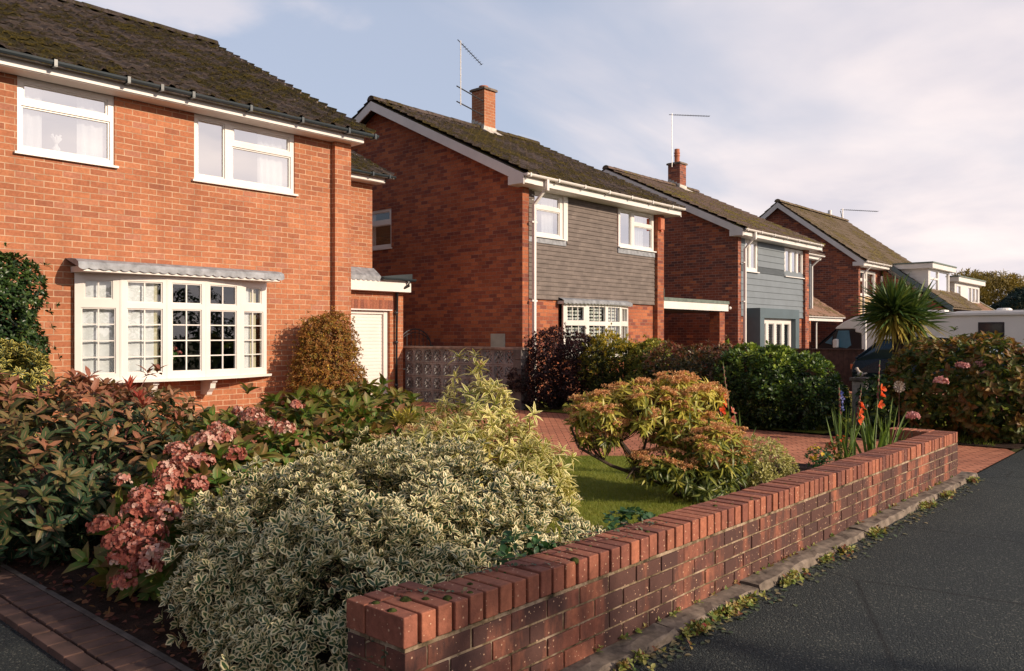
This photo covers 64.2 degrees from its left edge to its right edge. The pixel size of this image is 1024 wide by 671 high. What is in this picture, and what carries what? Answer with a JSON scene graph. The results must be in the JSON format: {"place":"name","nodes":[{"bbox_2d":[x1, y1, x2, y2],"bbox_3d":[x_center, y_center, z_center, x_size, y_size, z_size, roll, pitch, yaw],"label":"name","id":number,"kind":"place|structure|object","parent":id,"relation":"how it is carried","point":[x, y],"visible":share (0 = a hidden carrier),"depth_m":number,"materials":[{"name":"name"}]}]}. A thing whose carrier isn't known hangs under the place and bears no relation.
{"place":"outdoors","nodes":[
{"label":"outdoors","id":0,"kind":"place"},
{"bbox_2d":[0,619,72,670],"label":"driveway","id":1,"kind":"structure","parent":0,"point":[19,651],"depth_m":3.75,"materials":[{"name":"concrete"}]},
{"bbox_2d":[294,454,735,542],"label":"lawn","id":2,"kind":"structure","parent":0,"point":[672,500],"depth_m":7.22,"materials":[{"name":"green plant"}]},
{"bbox_2d":[714,382,741,450],"bbox_3d":[2.091,0.914,7.872,0.309,0.919,0.268,0,0,7],"label":"gladiolus","id":3,"kind":"object","parent":2,"relation":"on","point":[722,408],"visible":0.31,"depth_m":7.88,"materials":[{"name":"green plant"}]},
{"bbox_2d":[722,364,755,463],"bbox_3d":[2.133,0.815,7.991,0.411,1.116,0.409,0,0,42],"label":"gladiolus","id":4,"kind":"object","parent":2,"relation":"on","point":[734,416],"visible":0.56,"depth_m":7.96,"materials":[{"name":"green plant"}]},
{"bbox_2d":[76,0,1023,305],"label":"sky","id":5,"kind":"structure","parent":0,"point":[910,112],"materials":[{"name":"blue"}]},
{"bbox_2d":[252,401,1014,473],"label":"driveway paving","id":6,"kind":"structure","parent":0,"point":[973,459],"depth_m":11.12,"materials":[{"name":"red brick"}]},
{"bbox_2d":[283,305,376,425],"bbox_3d":[-2.903,0.522,13.105,1.213,2.029,1.586,0,0,42],"label":"winter jasmine","id":7,"kind":"object","parent":6,"relation":"on","point":[320,341],"visible":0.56,"depth_m":12.88,"materials":[{"name":"orange plant"}]},
{"bbox_2d":[602,114,845,369],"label":"brick house","id":8,"kind":"structure","parent":0,"point":[755,271],"depth_m":26.35,"materials":[{"name":"red brick"}]},
{"bbox_2d":[745,239,759,272],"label":"window","id":9,"kind":"structure","parent":8,"relation":"in","point":[752,248],"depth_m":25.98,"materials":[{"name":"white plastic"}]},
{"bbox_2d":[764,318,790,346],"bbox_3d":[8.555,0.060,26.530,0.070,1.220,2.400,0,0,42],"label":"window","id":10,"kind":"structure","parent":8,"relation":"in","point":[767,321],"depth_m":26.64,"materials":[{"name":"white plastic"}]},
{"bbox_2d":[784,248,804,278],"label":"window","id":11,"kind":"structure","parent":8,"relation":"in","point":[793,259],"depth_m":28.41,"materials":[{"name":"white plastic"}]},
{"bbox_2d":[498,398,1007,433],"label":"neighbour lawn","id":12,"kind":"structure","parent":0,"point":[816,430],"depth_m":13.15,"materials":[{"name":"green plant"}]},
{"bbox_2d":[503,322,613,411],"bbox_3d":[0.969,0.625,16.055,2.329,1.803,1.478,0,0,18],"label":"purple berberis","id":13,"kind":"object","parent":12,"relation":"on","point":[560,392],"visible":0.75,"depth_m":15.79,"materials":[{"name":"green plant"}]},
{"bbox_2d":[572,322,654,407],"bbox_3d":[2.008,0.649,15.318,1.783,1.802,1.645,0,0,42],"label":"golden cypress","id":14,"kind":"object","parent":12,"relation":"on","point":[620,345],"visible":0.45,"depth_m":15.04,"materials":[{"name":"green plant"}]},
{"bbox_2d":[623,334,678,415],"bbox_3d":[2.530,0.725,14.943,1.047,1.506,1.699,0,0,42],"label":"lime privet","id":15,"kind":"object","parent":12,"relation":"on","point":[646,343],"visible":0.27,"depth_m":14.68,"materials":[{"name":"green plant"}]},
{"bbox_2d":[640,334,762,417],"bbox_3d":[3.178,0.783,13.935,2.477,1.630,1.532,0,0,42],"label":"photinia hedge","id":16,"kind":"object","parent":12,"relation":"on","point":[692,363],"visible":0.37,"depth_m":13.70,"materials":[{"name":"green plant"}]},
{"bbox_2d":[712,338,851,433],"bbox_3d":[4.141,0.829,12.808,2.250,1.572,1.730,0,0,27],"label":"laurel hedge","id":17,"kind":"object","parent":12,"relation":"on","point":[794,409],"visible":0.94,"depth_m":12.47,"materials":[{"name":"green plant"}]},
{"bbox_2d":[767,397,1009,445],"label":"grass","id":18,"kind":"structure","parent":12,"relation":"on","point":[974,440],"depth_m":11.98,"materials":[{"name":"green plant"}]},
{"bbox_2d":[846,272,955,419],"bbox_3d":[6.663,0.177,13.966,1.784,2.594,1.475,0,0,4],"label":"cordyline palm","id":19,"kind":"object","parent":12,"relation":"on","point":[899,313],"visible":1,"depth_m":13.81,"materials":[{"name":"green plant"}]},
{"bbox_2d":[747,447,787,472],"bbox_3d":[2.589,1.292,8.214,0.426,0.340,0.532,0,0,42],"label":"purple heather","id":20,"kind":"object","parent":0,"point":[771,458],"visible":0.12,"depth_m":8.21,"materials":[{"name":"green plant"}]},
{"bbox_2d":[526,410,1023,472],"bbox_3d":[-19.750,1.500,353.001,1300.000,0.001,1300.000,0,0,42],"label":"ground","id":21,"kind":"structure","parent":0,"point":[1016,450],"depth_m":12.12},
{"bbox_2d":[0,567,178,670],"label":"path edging","id":22,"kind":"object","parent":21,"relation":"on","point":[70,638],"visible":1,"depth_m":3.94,"materials":[{"name":"brick"}]},
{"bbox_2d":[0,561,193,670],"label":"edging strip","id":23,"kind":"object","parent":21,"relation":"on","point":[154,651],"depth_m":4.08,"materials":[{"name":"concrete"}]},
{"bbox_2d":[0,0,416,446],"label":"brick house","id":24,"kind":"structure","parent":21,"relation":"on","point":[203,204],"depth_m":12.02,"materials":[{"name":"brick"}]},
{"bbox_2d":[14,76,118,168],"bbox_3d":[-5.886,-2.782,10.768,0.230,0.987,1.270,0,0,42],"label":"window","id":25,"kind":"structure","parent":24,"relation":"in","point":[57,122],"depth_m":10.74,"materials":[{"name":"white plastic"}]},
{"bbox_2d":[158,344,181,364],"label":"potted geranium","id":26,"kind":"object","parent":24,"relation":"in","point":[175,353],"visible":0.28,"depth_m":11.63,"materials":[{"name":"plant"}]},
{"bbox_2d":[66,258,283,395],"bbox_3d":[-4.693,-0.072,11.667,0.459,1.885,3.000,0,0,42],"label":"bow window","id":27,"kind":"structure","parent":24,"relation":"in","point":[116,304],"depth_m":11.33,"materials":[{"name":"white plastic"}]},
{"bbox_2d":[192,114,297,196],"bbox_3d":[-4.160,-2.771,12.699,0.230,1.007,1.790,0,0,42],"label":"window","id":28,"kind":"structure","parent":24,"relation":"in","point":[226,153],"depth_m":12.65,"materials":[{"name":"white plastic"}]},
{"bbox_2d":[351,308,391,396],"bbox_3d":[-3.614,0.450,17.101,0.215,2.040,2.680,0,0,42],"label":"garage door","id":29,"kind":"structure","parent":24,"relation":"in","point":[371,325],"depth_m":17.79,"materials":[{"name":"white plastic"}]},
{"bbox_2d":[0,448,819,670],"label":"garden bed","id":30,"kind":"object","parent":21,"relation":"on","point":[147,634],"visible":0.07,"depth_m":4.37,"materials":[{"name":"soil"}]},
{"bbox_2d":[0,338,56,471],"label":"gold edged euonymus","id":31,"kind":"object","parent":30,"relation":"on","point":[37,375],"visible":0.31,"depth_m":8.10,"materials":[{"name":"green plant"}]},
{"bbox_2d":[0,242,62,382],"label":"pyracantha bush","id":32,"kind":"object","parent":30,"relation":"on","point":[21,297],"visible":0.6,"depth_m":9.39,"materials":[{"name":"green plant"}]},
{"bbox_2d":[0,363,225,571],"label":"photinia bush","id":33,"kind":"object","parent":30,"relation":"on","point":[72,492],"visible":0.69,"depth_m":5.46,"materials":[{"name":"green plant"}]},
{"bbox_2d":[14,532,449,670],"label":"leaf litter","id":34,"kind":"object","parent":30,"relation":"on","point":[108,613],"visible":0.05,"depth_m":4.30,"materials":[{"name":"brown plant"}]},
{"bbox_2d":[62,372,444,602],"bbox_3d":[-2.014,1.000,6.650,1.802,1.218,5.181,0,0,14],"label":"pink hydrangea","id":35,"kind":"object","parent":30,"relation":"on","point":[142,539],"visible":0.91,"depth_m":5.34,"materials":[{"name":"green plant"}]},
{"bbox_2d":[146,426,605,670],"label":"variegated euonymus","id":36,"kind":"object","parent":30,"relation":"on","point":[391,540],"visible":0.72,"depth_m":3.80,"materials":[{"name":"green plant"}]},
{"bbox_2d":[390,407,422,436],"bbox_3d":[-0.938,1.008,6.867,0.420,0.831,0.310,0,0,8],"label":"gold leaved pieris","id":37,"kind":"object","parent":30,"relation":"on","point":[403,420],"visible":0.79,"depth_m":6.84,"materials":[{"name":"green plant"}]},
{"bbox_2d":[359,348,581,524],"bbox_3d":[-0.382,0.788,6.102,1.717,1.385,1.629,0,0,42],"label":"variegated pieris","id":38,"kind":"object","parent":30,"relation":"on","point":[532,454],"visible":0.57,"depth_m":6.12,"materials":[{"name":"yellow plant"}]},
{"bbox_2d":[491,524,556,565],"bbox_3d":[-0.262,1.176,3.894,0.969,0.548,0.472,0,0,10],"label":"vinca clump","id":39,"kind":"object","parent":30,"relation":"on","point":[503,551],"visible":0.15,"depth_m":3.84,"materials":[{"name":"green plant"}]},
{"bbox_2d":[591,506,655,536],"bbox_3d":[0.740,1.184,4.773,0.705,0.373,0.397,0,0,-36],"label":"hardy geranium","id":40,"kind":"object","parent":30,"relation":"on","point":[629,512],"visible":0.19,"depth_m":4.73,"materials":[{"name":"green plant"}]},
{"bbox_2d":[346,427,957,670],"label":"garden wall","id":41,"kind":"structure","parent":30,"relation":"on","point":[582,601],"depth_m":3.86,"materials":[{"name":"brick"}]},
{"bbox_2d":[349,518,666,670],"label":"ivy trails","id":42,"kind":"object","parent":41,"relation":"on","point":[497,567],"visible":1,"depth_m":3.48,"materials":[{"name":"green plant"}]},
{"bbox_2d":[561,370,761,503],"bbox_3d":[1.305,0.901,7.099,1.760,1.184,1.021,0,0,-6],"label":"orange pieris","id":43,"kind":"object","parent":30,"relation":"on","point":[708,457],"visible":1,"depth_m":6.92,"materials":[{"name":"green plant"}]},
{"bbox_2d":[737,434,799,488],"bbox_3d":[2.331,1.199,7.628,0.606,0.561,0.821,0,0,42],"label":"lime edged shrub","id":44,"kind":"object","parent":30,"relation":"on","point":[766,475],"visible":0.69,"depth_m":7.47,"materials":[{"name":"yellow plant"}]},
{"bbox_2d":[804,444,833,467],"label":"yellow pansies","id":45,"kind":"object","parent":30,"relation":"on","point":[813,459],"visible":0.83,"depth_m":7.34,"materials":[{"name":"green plant"}]},
{"bbox_2d":[824,435,853,460],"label":"orange marigolds","id":46,"kind":"object","parent":30,"relation":"on","point":[828,445],"visible":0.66,"depth_m":7.98,"materials":[{"name":"green plant"}]},
{"bbox_2d":[826,387,864,460],"bbox_3d":[3.251,0.937,7.927,0.371,0.871,0.411,0,0,42],"label":"gladiolus","id":47,"kind":"object","parent":30,"relation":"on","point":[853,435],"visible":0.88,"depth_m":7.94,"materials":[{"name":"green plant"}]},
{"bbox_2d":[831,388,863,459],"bbox_3d":[3.388,0.945,8.264,0.315,0.857,0.638,0,0,32],"label":"gladiolus","id":48,"kind":"object","parent":30,"relation":"on","point":[839,429],"visible":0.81,"depth_m":8.39,"materials":[{"name":"green plant"}]},
{"bbox_2d":[858,361,892,452],"bbox_3d":[3.605,0.811,8.121,0.289,1.123,0.470,0,0,16],"label":"gladiolus","id":49,"kind":"object","parent":30,"relation":"on","point":[864,430],"visible":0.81,"depth_m":8.22,"materials":[{"name":"green plant"}]},
{"bbox_2d":[841,381,910,453],"bbox_3d":[3.818,0.948,8.281,0.841,0.950,0.623,0,0,-9],"label":"allium seedhead","id":50,"kind":"object","parent":30,"relation":"on","point":[888,439],"visible":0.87,"depth_m":8.38,"materials":[{"name":"green plant"}]},
{"bbox_2d":[340,40,685,398],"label":"brick house","id":51,"kind":"structure","parent":21,"relation":"on","point":[485,233],"depth_m":19.30,"materials":[{"name":"red brick"}]},
{"bbox_2d":[372,208,391,250],"bbox_3d":[-3.379,-2.679,20.827,1.180,1.022,0.230,0,0,42],"label":"window","id":52,"kind":"structure","parent":51,"relation":"in","point":[386,222],"depth_m":20.79,"materials":[{"name":"white plastic"}]},
{"bbox_2d":[531,190,565,240],"bbox_3d":[0.767,-2.679,18.315,0.229,1.022,1.150,0,0,42],"label":"window","id":53,"kind":"structure","parent":51,"relation":"in","point":[549,209],"depth_m":18.39,"materials":[{"name":"white plastic"}]},
{"bbox_2d":[558,297,632,356],"bbox_3d":[2.144,-0.175,19.458,0.500,1.390,2.790,0,0,42],"label":"bow window","id":54,"kind":"structure","parent":51,"relation":"in","point":[568,303],"depth_m":19.10,"materials":[{"name":"white plastic"}]},
{"bbox_2d":[617,208,656,252],"bbox_3d":[3.167,-2.689,20.999,0.230,1.002,1.710,0,0,42],"label":"window","id":55,"kind":"structure","parent":51,"relation":"in","point":[635,230],"depth_m":20.97,"materials":[{"name":"white plastic"}]},
{"bbox_2d":[811,308,1023,349],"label":"motorhome","id":56,"kind":"object","parent":21,"relation":"on","point":[1009,322],"visible":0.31,"depth_m":28.73,"materials":[{"name":"white metal"}]},
{"bbox_2d":[978,322,1003,338],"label":"window","id":57,"kind":"structure","parent":56,"relation":"in","point":[991,327],"depth_m":28.04,"materials":[{"name":"black glass"}]},
{"bbox_2d":[826,422,1023,448],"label":"neighbour bed","id":58,"kind":"object","parent":21,"relation":"on","point":[1018,445],"visible":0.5,"depth_m":10.93,"materials":[{"name":"soil"}]},
{"bbox_2d":[849,367,868,425],"bbox_3d":[5.579,0.989,13.067,0.260,0.962,0.280,0,0,42],"label":"garden ornament","id":59,"kind":"object","parent":58,"relation":"on","point":[856,382],"visible":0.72,"depth_m":13.02,"materials":[{"name":"stone"}]},
{"bbox_2d":[853,372,930,432],"bbox_3d":[5.674,1.005,12.220,1.068,0.959,1.154,0,0,42],"label":"green hydrangea","id":60,"kind":"object","parent":58,"relation":"on","point":[868,393],"visible":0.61,"depth_m":12.00,"materials":[{"name":"green plant"}]},
{"bbox_2d":[882,326,1023,443],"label":"autumn hydrangea","id":61,"kind":"object","parent":58,"relation":"on","point":[961,405],"visible":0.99,"depth_m":11.27,"materials":[{"name":"green plant"}]},
{"bbox_2d":[950,275,993,310],"bbox_3d":[20.750,-0.930,41.643,7.229,4.800,7.850,0,0,42],"label":"bungalow","id":62,"kind":"object","parent":21,"relation":"on","point":[966,287],"visible":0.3,"depth_m":38.90,"materials":[{"name":"white paint"}]},
{"bbox_2d":[951,267,1023,309],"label":"willow tree","id":63,"kind":"object","parent":21,"relation":"on","point":[1002,284],"visible":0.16,"depth_m":73.81,"materials":[{"name":"green plant"}]},
{"bbox_2d":[990,287,1023,309],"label":"dark conifer","id":64,"kind":"object","parent":21,"relation":"on","point":[1015,294],"visible":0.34,"depth_m":68.33,"materials":[{"name":"green plant"}]},
{"bbox_2d":[618,449,1023,670],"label":"road","id":65,"kind":"structure","parent":0,"point":[942,589],"depth_m":4.41,"materials":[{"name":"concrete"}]},
{"bbox_2d":[546,476,980,670],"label":"weeds","id":66,"kind":"object","parent":65,"relation":"on","point":[731,607],"visible":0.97,"depth_m":4.36,"materials":[{"name":"green plant"}]},
{"bbox_2d":[560,471,977,670],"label":"kerb","id":67,"kind":"structure","parent":65,"relation":"on","point":[664,631],"depth_m":4.68,"materials":[{"name":"concrete"}]},
{"bbox_2d":[630,478,985,670],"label":"kerb moss","id":68,"kind":"object","parent":65,"relation":"on","point":[673,644],"visible":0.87,"depth_m":4.68,"materials":[{"name":"green plant"}]},
{"bbox_2d":[827,387,851,419],"bbox_3d":[5.285,1.119,13.488,0.745,0.721,0.784,0,0,42],"label":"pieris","id":69,"kind":"object","parent":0,"point":[850,395],"visible":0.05,"depth_m":13.44,"materials":[{"name":"green plant"}]},
{"bbox_2d":[759,199,981,346],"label":"brick house","id":70,"kind":"structure","parent":0,"point":[849,263],"depth_m":34.14,"materials":[{"name":"red brick"}]},
{"bbox_2d":[860,270,874,296],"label":"window","id":71,"kind":"structure","parent":70,"relation":"in","point":[869,276],"depth_m":34.06,"materials":[{"name":"white plastic"}]},
{"label":"side path","id":72,"kind":"structure","parent":0,"visible":0},
{"bbox_2d":[403,329,432,394],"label":"iron gate","id":73,"kind":"structure","parent":72,"relation":"on","point":[426,336],"depth_m":19.03,"materials":[{"name":"metal"}]},
{"bbox_2d":[403,346,529,409],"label":"screen block wall","id":74,"kind":"structure","parent":72,"relation":"on","point":[434,362],"depth_m":17.25,"materials":[{"name":"grey concrete"}]},
{"label":"neighbour drive","id":75,"kind":"structure","parent":0,"visible":0},
{"bbox_2d":[664,297,731,346],"bbox_3d":[3.456,0.110,24.945,5.100,2.720,3.940,0,0,42],"label":"carport","id":76,"kind":"object","parent":75,"relation":"on","point":[715,309],"visible":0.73,"depth_m":24.03,"materials":[{"name":"wood"}]},
{"bbox_2d":[708,348,863,390],"bbox_3d":[7.259,0.905,21.934,4.415,1.130,0.100,0,0,42],"label":"wooden fence","id":77,"kind":"object","parent":75,"relation":"on","point":[841,360],"visible":0.24,"depth_m":20.89,"materials":[{"name":"brown wood"}]},
{"bbox_2d":[864,321,866,350],"bbox_3d":[8.793,0.470,20.308,0.052,2.000,0.052,0,0,19],"label":"white pole","id":78,"kind":"object","parent":75,"relation":"on","point":[865,340],"depth_m":20.29,"materials":[{"name":"plastic"}]},
{"bbox_2d":[850,336,1023,398],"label":"parked car","id":79,"kind":"object","parent":75,"relation":"on","point":[868,360],"visible":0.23,"depth_m":18.74,"materials":[{"name":"black metal"}]}
]}

